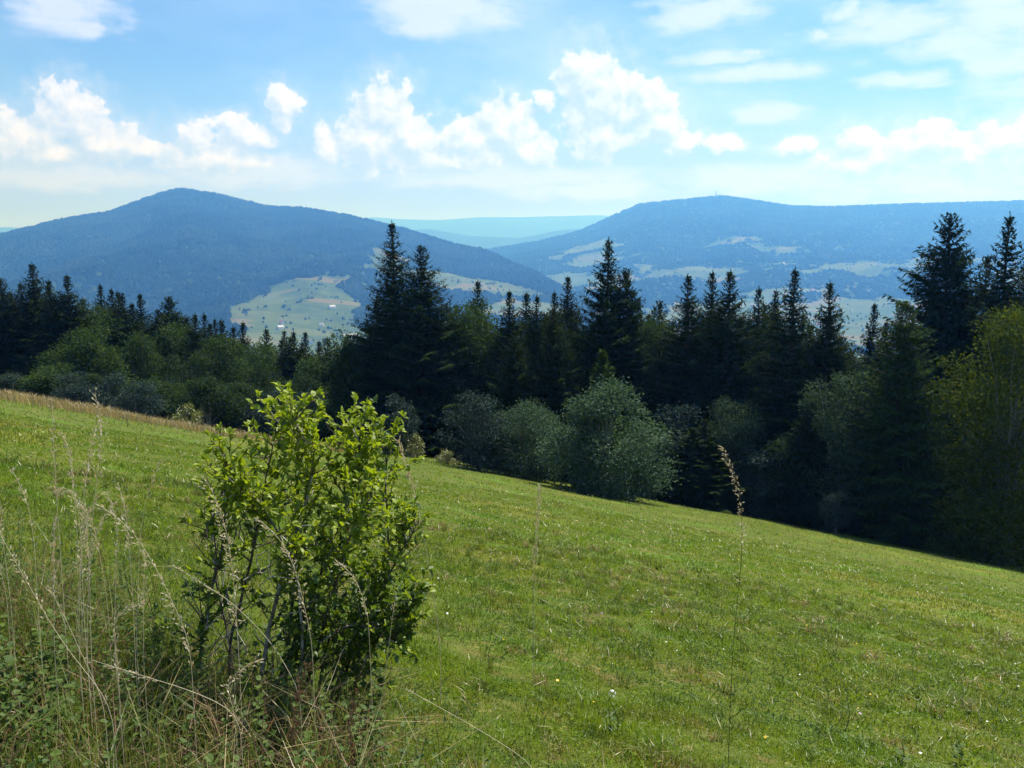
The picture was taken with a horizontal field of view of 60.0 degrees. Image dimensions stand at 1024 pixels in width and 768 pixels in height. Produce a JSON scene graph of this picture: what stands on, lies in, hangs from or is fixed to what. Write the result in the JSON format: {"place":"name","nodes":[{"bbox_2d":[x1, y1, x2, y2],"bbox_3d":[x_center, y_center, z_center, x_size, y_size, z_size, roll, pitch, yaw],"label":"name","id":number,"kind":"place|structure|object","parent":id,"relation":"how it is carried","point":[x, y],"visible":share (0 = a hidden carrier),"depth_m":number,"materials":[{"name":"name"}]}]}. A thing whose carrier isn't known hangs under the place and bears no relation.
{"place":"outdoors","nodes":[
{"label":"outdoors","id":0,"kind":"place"},
{"bbox_2d":[0,195,587,361],"bbox_3d":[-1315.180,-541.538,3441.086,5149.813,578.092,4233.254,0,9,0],"label":"mountain","id":1,"kind":"structure","parent":0,"point":[316,310],"depth_m":2624.33,"materials":[{"name":"blue"}]},
{"bbox_2d":[0,215,608,237],"bbox_3d":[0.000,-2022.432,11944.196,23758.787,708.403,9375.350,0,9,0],"label":"distant hills","id":2,"kind":"structure","parent":0,"point":[514,227],"depth_m":13802.32,"materials":[{"name":"blue"}]},
{"bbox_2d":[414,229,580,248],"bbox_3d":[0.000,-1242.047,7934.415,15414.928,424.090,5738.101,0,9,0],"label":"distant hills","id":3,"kind":"structure","parent":0,"point":[482,242],"depth_m":9317.47,"materials":[{"name":"blue"}]},
{"bbox_2d":[0,398,1023,767],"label":"meadow","id":4,"kind":"structure","parent":0,"point":[712,527],"depth_m":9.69,"materials":[{"name":"green plant"}]},
{"bbox_2d":[0,277,34,386],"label":"spruce tree","id":5,"kind":"object","parent":4,"relation":"on","point":[3,301],"visible":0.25,"depth_m":73.75,"materials":[{"name":"green plant"}]},
{"bbox_2d":[0,262,57,384],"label":"spruce tree","id":6,"kind":"object","parent":4,"relation":"on","point":[25,322],"visible":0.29,"depth_m":73.06,"materials":[{"name":"green plant"}]},
{"bbox_2d":[0,622,74,731],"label":"weed plant","id":7,"kind":"object","parent":4,"relation":"on","point":[9,658],"visible":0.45,"depth_m":3.73,"materials":[{"name":"green plant"}]},
{"bbox_2d":[3,286,86,394],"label":"spruce tree","id":8,"kind":"object","parent":4,"relation":"on","point":[43,340],"visible":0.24,"depth_m":70.61,"materials":[{"name":"green plant"}]},
{"bbox_2d":[9,361,81,399],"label":"broadleaf tree","id":9,"kind":"object","parent":4,"relation":"on","point":[42,378],"visible":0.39,"depth_m":58.80,"materials":[{"name":"green plant"}]},
{"bbox_2d":[34,629,84,744],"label":"weed plant","id":10,"kind":"object","parent":4,"relation":"on","point":[46,655],"visible":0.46,"depth_m":3.77,"materials":[{"name":"green plant"}]},
{"bbox_2d":[22,274,121,376],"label":"spruce tree","id":11,"kind":"object","parent":4,"relation":"on","point":[76,316],"visible":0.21,"depth_m":71.19,"materials":[{"name":"green plant"}]},
{"bbox_2d":[54,484,95,767],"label":"grass stalk","id":12,"kind":"object","parent":4,"relation":"on","point":[60,493],"depth_m":3.33,"materials":[{"name":"plant"}]},
{"bbox_2d":[48,369,112,404],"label":"dark shrub","id":13,"kind":"object","parent":4,"relation":"on","point":[71,391],"visible":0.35,"depth_m":57.36,"materials":[{"name":"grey plant"}]},
{"bbox_2d":[26,320,142,388],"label":"broadleaf tree","id":14,"kind":"object","parent":4,"relation":"on","point":[90,357],"visible":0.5,"depth_m":65.86,"materials":[{"name":"green plant"}]},
{"bbox_2d":[77,421,103,754],"bbox_3d":[-1.632,0.858,3.470,0.154,1.447,0.050,1,9,5],"label":"grass stalk","id":15,"kind":"object","parent":4,"relation":"on","point":[89,456],"depth_m":3.41,"materials":[{"name":"plant"}]},
{"bbox_2d":[71,298,132,376],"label":"birch tree","id":16,"kind":"object","parent":4,"relation":"on","point":[100,311],"visible":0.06,"depth_m":73.71,"materials":[{"name":"green plant"}]},
{"bbox_2d":[77,370,131,409],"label":"dark shrub","id":17,"kind":"object","parent":4,"relation":"on","point":[120,381],"visible":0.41,"depth_m":57.67,"materials":[{"name":"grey plant"}]},
{"bbox_2d":[78,313,148,376],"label":"birch tree","id":18,"kind":"object","parent":4,"relation":"on","point":[112,325],"visible":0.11,"depth_m":72.65,"materials":[{"name":"green plant"}]},
{"bbox_2d":[97,293,159,385],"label":"spruce tree","id":19,"kind":"object","parent":4,"relation":"on","point":[124,311],"visible":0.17,"depth_m":73.57,"materials":[{"name":"green plant"}]},
{"bbox_2d":[100,379,168,418],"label":"dark shrub","id":20,"kind":"object","parent":4,"relation":"on","point":[149,406],"visible":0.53,"depth_m":56.79,"materials":[{"name":"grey plant"}]},
{"bbox_2d":[114,330,168,409],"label":"birch tree","id":21,"kind":"object","parent":4,"relation":"on","point":[146,371],"visible":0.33,"depth_m":70.28,"materials":[{"name":"green plant"}]},
{"bbox_2d":[95,503,196,757],"bbox_3d":[-1.341,1.039,3.289,0.323,1.230,0.064,0,9,0],"label":"grass stalk","id":22,"kind":"object","parent":4,"relation":"on","point":[154,564],"depth_m":3.25,"materials":[{"name":"plant"}]},
{"bbox_2d":[115,594,183,689],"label":"weed plant","id":23,"kind":"object","parent":4,"relation":"on","point":[163,614],"visible":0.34,"depth_m":4.61,"materials":[{"name":"green plant"}]},
{"bbox_2d":[134,309,183,379],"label":"spruce tree","id":24,"kind":"object","parent":4,"relation":"on","point":[156,327],"visible":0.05,"depth_m":75.06,"materials":[{"name":"green plant"}]},
{"bbox_2d":[128,378,196,419],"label":"broadleaf tree","id":25,"kind":"object","parent":4,"relation":"on","point":[173,392],"visible":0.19,"depth_m":60.44,"materials":[{"name":"green plant"}]},
{"bbox_2d":[136,322,193,410],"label":"birch tree","id":26,"kind":"object","parent":4,"relation":"on","point":[170,337],"visible":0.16,"depth_m":73.65,"materials":[{"name":"green plant"}]},
{"bbox_2d":[148,296,191,354],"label":"fir tree","id":27,"kind":"object","parent":4,"relation":"on","point":[170,304],"visible":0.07,"depth_m":79.47,"materials":[{"name":"green plant"}]},
{"bbox_2d":[0,388,345,450],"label":"dry grass","id":28,"kind":"structure","parent":4,"relation":"on","point":[15,396],"depth_m":35.40,"materials":[{"name":"plant"}]},
{"bbox_2d":[145,348,218,421],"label":"broadleaf tree","id":29,"kind":"object","parent":4,"relation":"on","point":[181,373],"visible":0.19,"depth_m":64.68,"materials":[{"name":"green plant"}]},
{"bbox_2d":[170,401,203,425],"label":"bush","id":30,"kind":"object","parent":4,"relation":"on","point":[198,417],"visible":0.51,"depth_m":48.60,"materials":[{"name":"green plant"}]},
{"bbox_2d":[167,658,214,736],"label":"weed plant","id":31,"kind":"object","parent":4,"relation":"on","point":[186,684],"visible":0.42,"depth_m":4.07,"materials":[{"name":"green plant"}]},
{"bbox_2d":[164,314,221,388],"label":"spruce tree","id":32,"kind":"object","parent":4,"relation":"on","point":[194,334],"visible":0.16,"depth_m":69.92,"materials":[{"name":"green plant"}]},
{"bbox_2d":[167,376,249,426],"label":"dark shrub","id":33,"kind":"object","parent":4,"relation":"on","point":[207,389],"visible":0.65,"depth_m":57.02,"materials":[{"name":"green plant"}]},
{"bbox_2d":[198,475,244,758],"bbox_3d":[-1.190,1.026,3.696,0.170,1.311,0.087,0,9,0],"label":"grass stalk","id":34,"kind":"object","parent":4,"relation":"on","point":[229,555],"depth_m":3.65,"materials":[{"name":"plant"}]},
{"bbox_2d":[187,332,262,417],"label":"birch tree","id":35,"kind":"object","parent":4,"relation":"on","point":[232,374],"visible":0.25,"depth_m":68.28,"materials":[{"name":"green plant"}]},
{"bbox_2d":[212,380,277,432],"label":"dark shrub","id":36,"kind":"object","parent":4,"relation":"on","point":[238,388],"visible":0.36,"depth_m":58.63,"materials":[{"name":"green plant"}]},
{"bbox_2d":[0,514,492,767],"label":"herbs","id":37,"kind":"object","parent":4,"relation":"on","point":[73,699],"visible":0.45,"depth_m":3.86,"materials":[{"name":"green plant"}]},
{"bbox_2d":[228,389,287,436],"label":"dark shrub","id":38,"kind":"object","parent":4,"relation":"on","point":[255,412],"visible":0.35,"depth_m":58.21,"materials":[{"name":"green plant"}]},
{"bbox_2d":[233,338,284,386],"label":"birch tree","id":39,"kind":"object","parent":4,"relation":"on","point":[260,355],"visible":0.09,"depth_m":77.99,"materials":[{"name":"green plant"}]},
{"bbox_2d":[234,357,284,398],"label":"broadleaf tree","id":40,"kind":"object","parent":4,"relation":"on","point":[268,385],"visible":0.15,"depth_m":64.26,"materials":[{"name":"green plant"}]},
{"bbox_2d":[241,677,289,754],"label":"weed plant","id":41,"kind":"object","parent":4,"relation":"on","point":[278,701],"visible":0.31,"depth_m":4.03,"materials":[{"name":"green plant"}]},
{"bbox_2d":[269,337,304,393],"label":"spruce tree","id":42,"kind":"object","parent":4,"relation":"on","point":[288,362],"visible":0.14,"depth_m":74.57,"materials":[{"name":"green plant"}]},
{"bbox_2d":[274,369,316,406],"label":"broadleaf tree","id":43,"kind":"object","parent":4,"relation":"on","point":[308,385],"visible":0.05,"depth_m":67.00,"materials":[{"name":"green plant"}]},
{"bbox_2d":[154,380,437,722],"bbox_3d":[-1.075,0.867,4.466,1.373,1.831,1.071,-2,9,-11],"label":"leafy bush","id":44,"kind":"object","parent":4,"relation":"on","point":[237,489],"visible":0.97,"depth_m":4.36,"materials":[{"name":"green plant"}]},
{"bbox_2d":[286,661,313,767],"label":"grass stalk","id":45,"kind":"object","parent":4,"relation":"on","point":[297,698],"depth_m":3.11,"materials":[{"name":"plant"}]},
{"bbox_2d":[282,351,339,409],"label":"broadleaf tree","id":46,"kind":"object","parent":4,"relation":"on","point":[312,367],"visible":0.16,"depth_m":69.66,"materials":[{"name":"green plant"}]},
{"bbox_2d":[311,400,373,444],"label":"broadleaf tree","id":47,"kind":"object","parent":4,"relation":"on","point":[322,425],"visible":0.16,"depth_m":58.66,"materials":[{"name":"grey plant"}]},
{"bbox_2d":[323,346,370,443],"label":"young spruce","id":48,"kind":"object","parent":4,"relation":"on","point":[345,379],"visible":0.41,"depth_m":60.37,"materials":[{"name":"green plant"}]},
{"bbox_2d":[324,327,373,395],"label":"birch tree","id":49,"kind":"object","parent":4,"relation":"on","point":[335,356],"visible":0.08,"depth_m":71.34,"materials":[{"name":"green plant"}]},
{"bbox_2d":[345,297,387,396],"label":"spruce tree","id":50,"kind":"object","parent":4,"relation":"on","point":[368,320],"visible":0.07,"depth_m":71.16,"materials":[{"name":"green plant"}]},
{"bbox_2d":[349,664,390,744],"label":"weed plant","id":51,"kind":"object","parent":4,"relation":"on","point":[366,672],"visible":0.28,"depth_m":4.26,"materials":[{"name":"green plant"}]},
{"bbox_2d":[324,220,454,456],"bbox_3d":[-8.548,-2.511,62.774,10.291,18.084,11.336,-1,9,0],"label":"spruce tree","id":52,"kind":"object","parent":4,"relation":"on","point":[386,291],"visible":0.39,"depth_m":61.13,"materials":[{"name":"green plant"}]},
{"bbox_2d":[371,392,421,456],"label":"sapling","id":53,"kind":"object","parent":4,"relation":"on","point":[407,426],"visible":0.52,"depth_m":50.50,"materials":[{"name":"green plant"}]},
{"bbox_2d":[390,433,425,457],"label":"bush","id":54,"kind":"object","parent":4,"relation":"on","point":[410,450],"visible":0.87,"depth_m":49.83,"materials":[{"name":"green plant"}]},
{"bbox_2d":[357,245,470,459],"bbox_3d":[-6.274,-1.629,60.438,9.972,15.564,9.255,-1,9,-9],"label":"spruce tree","id":55,"kind":"object","parent":4,"relation":"on","point":[422,322],"visible":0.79,"depth_m":59.57,"materials":[{"name":"green plant"}]},
{"bbox_2d":[420,306,487,457],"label":"spruce tree","id":56,"kind":"object","parent":4,"relation":"on","point":[449,374],"visible":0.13,"depth_m":61.63,"materials":[{"name":"green plant"}]},
{"bbox_2d":[427,329,497,460],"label":"spruce tree","id":57,"kind":"object","parent":4,"relation":"on","point":[473,381],"visible":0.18,"depth_m":61.51,"materials":[{"name":"green plant"}]},
{"bbox_2d":[425,295,510,433],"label":"birch tree","id":58,"kind":"object","parent":4,"relation":"on","point":[477,333],"visible":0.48,"depth_m":61.22,"materials":[{"name":"green plant"}]},
{"bbox_2d":[433,388,512,473],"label":"dark shrub","id":59,"kind":"object","parent":4,"relation":"on","point":[472,451],"visible":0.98,"depth_m":46.27,"materials":[{"name":"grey plant"}]},
{"bbox_2d":[457,290,539,461],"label":"spruce tree","id":60,"kind":"object","parent":4,"relation":"on","point":[510,327],"visible":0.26,"depth_m":60.04,"materials":[{"name":"green plant"}]},
{"bbox_2d":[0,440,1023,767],"bbox_3d":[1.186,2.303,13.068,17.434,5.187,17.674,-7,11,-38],"label":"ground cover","id":61,"kind":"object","parent":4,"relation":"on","point":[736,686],"visible":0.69,"depth_m":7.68,"materials":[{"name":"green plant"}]},
{"bbox_2d":[482,330,546,476],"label":"spruce tree","id":62,"kind":"object","parent":4,"relation":"on","point":[515,377],"visible":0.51,"depth_m":53.14,"materials":[{"name":"green plant"}]},
{"bbox_2d":[482,293,568,426],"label":"spruce tree","id":63,"kind":"object","parent":4,"relation":"on","point":[536,349],"visible":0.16,"depth_m":58.00,"materials":[{"name":"green plant"}]},
{"bbox_2d":[479,397,573,485],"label":"sallow bush","id":64,"kind":"object","parent":4,"relation":"on","point":[524,433],"visible":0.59,"depth_m":47.16,"materials":[{"name":"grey plant"}]},
{"bbox_2d":[526,307,588,481],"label":"spruce tree","id":65,"kind":"object","parent":4,"relation":"on","point":[552,393],"visible":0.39,"depth_m":53.94,"materials":[{"name":"green plant"}]},
{"bbox_2d":[533,291,585,399],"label":"spruce tree","id":66,"kind":"object","parent":4,"relation":"on","point":[554,304],"visible":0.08,"depth_m":61.84,"materials":[{"name":"green plant"}]},
{"bbox_2d":[533,275,587,397],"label":"spruce tree","id":67,"kind":"object","parent":4,"relation":"on","point":[570,314],"visible":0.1,"depth_m":63.47,"materials":[{"name":"green plant"}]},
{"bbox_2d":[548,236,649,487],"bbox_3d":[5.599,-0.768,58.054,9.332,17.570,12.496,4,10,18],"label":"spruce tree","id":68,"kind":"object","parent":4,"relation":"on","point":[599,324],"visible":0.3,"depth_m":57.04,"materials":[{"name":"green plant"}]},
{"bbox_2d":[568,349,632,497],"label":"young spruce","id":69,"kind":"object","parent":4,"relation":"on","point":[602,359],"visible":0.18,"depth_m":47.32,"materials":[{"name":"green plant"}]},
{"bbox_2d":[528,372,689,502],"bbox_3d":[4.684,2.680,43.136,7.868,6.561,7.899,2,10,11],"label":"sallow bush","id":70,"kind":"object","parent":4,"relation":"on","point":[613,477],"visible":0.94,"depth_m":42.16,"materials":[{"name":"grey plant"}]},
{"bbox_2d":[585,267,663,439],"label":"fir tree","id":71,"kind":"object","parent":4,"relation":"on","point":[639,368],"visible":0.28,"depth_m":57.70,"materials":[{"name":"green plant"}]},
{"bbox_2d":[630,301,680,384],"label":"spruce tree","id":72,"kind":"object","parent":4,"relation":"on","point":[660,305],"visible":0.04,"depth_m":63.46,"materials":[{"name":"green plant"}]},
{"bbox_2d":[633,316,693,431],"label":"birch tree","id":73,"kind":"object","parent":4,"relation":"on","point":[657,382],"visible":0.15,"depth_m":60.17,"materials":[{"name":"green plant"}]},
{"bbox_2d":[631,399,721,500],"bbox_3d":[9.404,4.405,53.416,5.855,6.763,5.772,0,9,1],"label":"dark shrub","id":74,"kind":"object","parent":4,"relation":"on","point":[679,412],"visible":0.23,"depth_m":53.10,"materials":[{"name":"green plant"}]},
{"bbox_2d":[641,274,737,469],"bbox_3d":[11.859,0.863,58.450,10.791,16.302,9.353,0,9,8],"label":"spruce tree","id":75,"kind":"object","parent":4,"relation":"on","point":[690,341],"visible":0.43,"depth_m":57.74,"materials":[{"name":"green plant"}]},
{"bbox_2d":[653,427,738,511],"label":"spruce tree","id":76,"kind":"object","parent":4,"relation":"on","point":[694,488],"visible":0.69,"depth_m":51.10,"materials":[{"name":"green plant"}]},
{"bbox_2d":[661,418,756,514],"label":"spruce tree","id":77,"kind":"object","parent":4,"relation":"on","point":[726,474],"visible":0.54,"depth_m":51.21,"materials":[{"name":"green plant"}]},
{"bbox_2d":[675,269,744,395],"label":"spruce tree","id":78,"kind":"object","parent":4,"relation":"on","point":[712,294],"visible":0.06,"depth_m":63.56,"materials":[{"name":"green plant"}]},
{"bbox_2d":[665,268,783,461],"bbox_3d":[14.244,0.920,57.644,10.989,16.724,8.979,-1,9,-7],"label":"spruce tree","id":79,"kind":"object","parent":4,"relation":"on","point":[736,382],"visible":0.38,"depth_m":56.84,"materials":[{"name":"green plant"}]},
{"bbox_2d":[720,446,746,761],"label":"grass stalk","id":80,"kind":"object","parent":4,"relation":"on","point":[740,565],"depth_m":3.32,"materials":[{"name":"brown plant"}]},
{"bbox_2d":[704,396,770,515],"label":"broadleaf tree","id":81,"kind":"object","parent":4,"relation":"on","point":[732,433],"visible":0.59,"depth_m":52.50,"materials":[{"name":"green plant"}]},
{"bbox_2d":[726,444,791,519],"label":"dark shrub","id":82,"kind":"object","parent":4,"relation":"on","point":[751,495],"visible":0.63,"depth_m":51.55,"materials":[{"name":"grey plant"}]},
{"bbox_2d":[733,287,786,443],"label":"spruce tree","id":83,"kind":"object","parent":4,"relation":"on","point":[757,320],"visible":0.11,"depth_m":61.90,"materials":[{"name":"green plant"}]},
{"bbox_2d":[707,266,830,522],"bbox_3d":[16.482,1.192,56.396,10.339,17.221,12.210,2,9,12],"label":"spruce tree","id":84,"kind":"object","parent":4,"relation":"on","point":[779,402],"visible":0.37,"depth_m":54.88,"materials":[{"name":"green plant"}]},
{"bbox_2d":[751,290,803,392],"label":"spruce tree","id":85,"kind":"object","parent":4,"relation":"on","point":[775,300],"visible":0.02,"depth_m":67.70,"materials":[{"name":"green plant"}]},
{"bbox_2d":[736,431,828,529],"bbox_3d":[16.246,5.833,52.367,6.050,5.996,6.660,-5,10,-29],"label":"dark shrub","id":86,"kind":"object","parent":4,"relation":"on","point":[781,443],"visible":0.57,"depth_m":51.66,"materials":[{"name":"green plant"}]},
{"bbox_2d":[763,404,862,532],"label":"spruce tree","id":87,"kind":"object","parent":4,"relation":"on","point":[795,503],"visible":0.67,"depth_m":51.35,"materials":[{"name":"green plant"}]},
{"bbox_2d":[784,281,865,449],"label":"spruce tree","id":88,"kind":"object","parent":4,"relation":"on","point":[829,350],"visible":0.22,"depth_m":55.70,"materials":[{"name":"green plant"}]},
{"bbox_2d":[815,488,856,533],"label":"bush","id":89,"kind":"object","parent":4,"relation":"on","point":[842,513],"visible":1,"depth_m":47.36,"materials":[{"name":"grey plant"}]},
{"bbox_2d":[793,365,888,534],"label":"broadleaf tree","id":90,"kind":"object","parent":4,"relation":"on","point":[836,424],"visible":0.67,"depth_m":50.37,"materials":[{"name":"green plant"}]},
{"bbox_2d":[814,430,896,535],"bbox_3d":[20.123,6.013,52.042,5.912,7.233,5.855,-3,9,-16],"label":"dark shrub","id":91,"kind":"object","parent":4,"relation":"on","point":[850,531],"visible":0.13,"depth_m":50.60,"materials":[{"name":"green plant"}]},
{"bbox_2d":[853,303,892,371],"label":"spruce tree","id":92,"kind":"object","parent":4,"relation":"on","point":[870,346],"visible":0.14,"depth_m":66.16,"materials":[{"name":"green plant"}]},
{"bbox_2d":[833,300,980,552],"bbox_3d":[21.839,2.798,48.972,8.099,14.942,7.413,5,10,31],"label":"spruce tree","id":93,"kind":"object","parent":4,"relation":"on","point":[893,510],"visible":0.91,"depth_m":48.12,"materials":[{"name":"green plant"}]},
{"bbox_2d":[876,212,992,434],"bbox_3d":[27.592,0.378,58.656,9.822,23.142,11.568,-3,9,-16],"label":"fir tree","id":94,"kind":"object","parent":4,"relation":"on","point":[938,307],"visible":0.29,"depth_m":56.84,"materials":[{"name":"green plant"}]},
{"bbox_2d":[912,298,1023,570],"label":"beech tree","id":95,"kind":"object","parent":4,"relation":"on","point":[997,508],"visible":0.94,"depth_m":45.10,"materials":[{"name":"green plant"}]},
{"bbox_2d":[925,403,1016,556],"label":"spruce tree","id":96,"kind":"object","parent":4,"relation":"on","point":[949,424],"visible":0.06,"depth_m":53.09,"materials":[{"name":"green plant"}]},
{"bbox_2d":[922,211,1023,493],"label":"spruce tree","id":97,"kind":"object","parent":4,"relation":"on","point":[1001,282],"visible":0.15,"depth_m":55.94,"materials":[{"name":"green plant"}]},
{"bbox_2d":[936,292,1023,449],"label":"spruce tree","id":98,"kind":"object","parent":4,"relation":"on","point":[990,300],"visible":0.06,"depth_m":55.21,"materials":[{"name":"green plant"}]},
{"bbox_2d":[942,291,1023,544],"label":"spruce tree","id":99,"kind":"object","parent":4,"relation":"on","point":[1006,299],"visible":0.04,"depth_m":54.59,"materials":[{"name":"green plant"}]},
{"bbox_2d":[0,0,1023,227],"label":"sky","id":100,"kind":"structure","parent":0,"point":[393,109],"materials":[{"name":"blue"}]},
{"bbox_2d":[497,197,1023,349],"bbox_3d":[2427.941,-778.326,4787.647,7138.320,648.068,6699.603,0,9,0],"label":"mountain","id":101,"kind":"structure","parent":0,"point":[861,306],"depth_m":3926.34,"materials":[{"name":"blue"}]},
{"bbox_2d":[0,187,1023,365],"bbox_3d":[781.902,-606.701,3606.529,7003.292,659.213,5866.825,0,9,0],"label":"forest","id":102,"kind":"object","parent":101,"relation":"on","point":[160,231],"visible":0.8,"depth_m":3693.16,"materials":[{"name":"blue plant"}]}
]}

